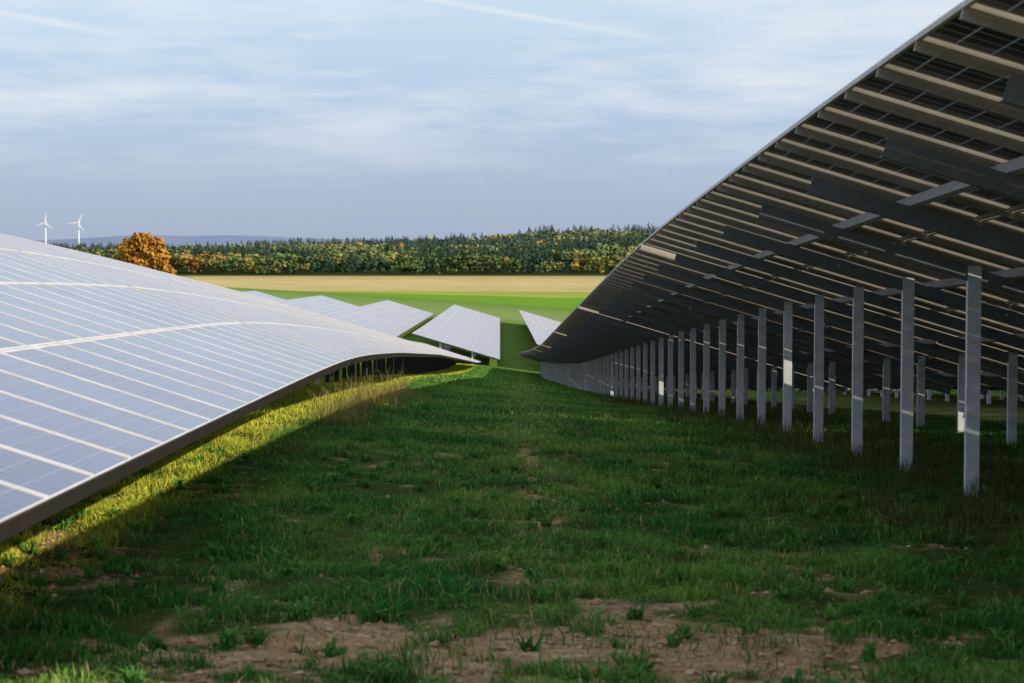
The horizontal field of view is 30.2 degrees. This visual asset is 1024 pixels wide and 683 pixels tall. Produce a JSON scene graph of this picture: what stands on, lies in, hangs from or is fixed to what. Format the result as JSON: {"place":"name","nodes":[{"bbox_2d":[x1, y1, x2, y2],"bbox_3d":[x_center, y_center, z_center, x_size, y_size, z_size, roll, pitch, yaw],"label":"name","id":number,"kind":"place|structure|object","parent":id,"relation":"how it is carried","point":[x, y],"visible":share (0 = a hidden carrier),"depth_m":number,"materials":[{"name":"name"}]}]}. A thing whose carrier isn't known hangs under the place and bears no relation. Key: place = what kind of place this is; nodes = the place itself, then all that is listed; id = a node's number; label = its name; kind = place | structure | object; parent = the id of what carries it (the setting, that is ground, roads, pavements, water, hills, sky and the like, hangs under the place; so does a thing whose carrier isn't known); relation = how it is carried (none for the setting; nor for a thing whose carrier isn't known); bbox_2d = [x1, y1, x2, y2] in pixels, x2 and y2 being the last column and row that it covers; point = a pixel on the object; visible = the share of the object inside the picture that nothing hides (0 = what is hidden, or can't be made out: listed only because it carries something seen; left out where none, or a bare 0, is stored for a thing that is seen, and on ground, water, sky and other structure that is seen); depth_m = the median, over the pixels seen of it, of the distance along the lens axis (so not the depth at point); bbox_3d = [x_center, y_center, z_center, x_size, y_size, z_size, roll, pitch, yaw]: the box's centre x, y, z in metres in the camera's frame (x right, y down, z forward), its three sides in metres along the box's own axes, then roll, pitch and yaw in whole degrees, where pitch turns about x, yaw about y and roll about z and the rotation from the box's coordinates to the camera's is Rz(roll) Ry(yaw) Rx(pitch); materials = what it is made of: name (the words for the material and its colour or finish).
{"place":"outdoors","nodes":[
{"label":"outdoors","id":0,"kind":"place"},
{"bbox_2d":[32,235,412,248],"bbox_3d":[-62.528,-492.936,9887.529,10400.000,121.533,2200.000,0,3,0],"label":"distant hills","id":1,"kind":"structure","parent":0,"point":[193,240],"depth_m":9464.61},
{"bbox_2d":[0,0,963,239],"label":"sky","id":2,"kind":"structure","parent":0,"point":[377,119],"materials":[{"name":"blue"}]},
{"bbox_2d":[0,423,1023,682],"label":"grass","id":3,"kind":"structure","parent":0,"point":[288,489],"depth_m":13.05,"materials":[{"name":"green plant"}]},
{"bbox_2d":[0,261,1023,682],"bbox_3d":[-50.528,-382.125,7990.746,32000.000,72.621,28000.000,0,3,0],"label":"ground","id":4,"kind":"structure","parent":0,"point":[504,297],"depth_m":12.93,"materials":[{"name":"green plant"}]},
{"bbox_2d":[37,212,52,243],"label":"wind turbine","id":5,"kind":"object","parent":4,"relation":"on","point":[45,222],"visible":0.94,"depth_m":4978.19,"materials":[{"name":"white paint"}]},
{"bbox_2d":[68,213,83,244],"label":"wind turbine","id":6,"kind":"object","parent":4,"relation":"on","point":[78,222],"visible":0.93,"depth_m":5081.94,"materials":[{"name":"white paint"}]},
{"bbox_2d":[113,232,176,274],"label":"autumn tree","id":7,"kind":"object","parent":4,"relation":"on","point":[145,249],"visible":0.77,"depth_m":465.36,"materials":[{"name":"orange plant"}]},
{"bbox_2d":[0,233,480,541],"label":"solar panel row","id":8,"kind":"object","parent":4,"relation":"on","point":[112,371],"visible":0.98,"depth_m":17.62,"materials":[{"name":"blue glass"}]},
{"bbox_2d":[244,291,284,300],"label":"solar panel row","id":9,"kind":"object","parent":4,"relation":"on","point":[264,295],"visible":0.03,"depth_m":418.48,"materials":[{"name":"white glass"}]},
{"bbox_2d":[277,295,358,314],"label":"solar panel row","id":10,"kind":"object","parent":4,"relation":"on","point":[323,305],"visible":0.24,"depth_m":378.36,"materials":[{"name":"white glass"}]},
{"bbox_2d":[50,223,661,273],"bbox_3d":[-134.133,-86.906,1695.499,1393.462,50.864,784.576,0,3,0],"label":"distant forest","id":11,"kind":"object","parent":4,"relation":"on","point":[543,250],"visible":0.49,"depth_m":1451.04,"materials":[{"name":"green plant"}]},
{"bbox_2d":[324,300,433,336],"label":"solar panel row","id":12,"kind":"object","parent":4,"relation":"on","point":[392,318],"visible":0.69,"depth_m":326.50,"materials":[{"name":"white glass"}]},
{"bbox_2d":[413,305,499,364],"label":"solar panel row","id":13,"kind":"object","parent":4,"relation":"on","point":[474,332],"visible":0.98,"depth_m":278.60,"materials":[{"name":"white glass"}]},
{"bbox_2d":[0,493,1018,682],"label":"soil clods","id":14,"kind":"object","parent":4,"relation":"on","point":[270,661],"visible":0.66,"depth_m":10.00,"materials":[{"name":"brown soil"}]},
{"bbox_2d":[320,363,751,404],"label":"grass","id":15,"kind":"structure","parent":4,"relation":"on","point":[489,376],"depth_m":85.63,"materials":[{"name":"green plant"}]},
{"bbox_2d":[519,310,561,344],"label":"solar panel row","id":16,"kind":"object","parent":4,"relation":"on","point":[541,329],"visible":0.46,"depth_m":338.40,"materials":[{"name":"white glass"}]},
{"bbox_2d":[142,369,1023,654],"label":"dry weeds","id":17,"kind":"object","parent":4,"relation":"on","point":[366,397],"visible":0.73,"depth_m":22.10,"materials":[{"name":"green plant"}]},
{"bbox_2d":[519,0,1023,496],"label":"solar panel row","id":18,"kind":"object","parent":4,"relation":"on","point":[861,234],"visible":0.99,"depth_m":21.61,"materials":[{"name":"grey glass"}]},
{"bbox_2d":[736,388,1023,403],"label":"solar panel row","id":19,"kind":"object","parent":4,"relation":"on","point":[929,393],"depth_m":73.69,"materials":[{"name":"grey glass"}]},
{"bbox_2d":[212,378,1023,462],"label":"grass","id":20,"kind":"structure","parent":0,"point":[463,395],"depth_m":29.58,"materials":[{"name":"green plant"}]}
]}

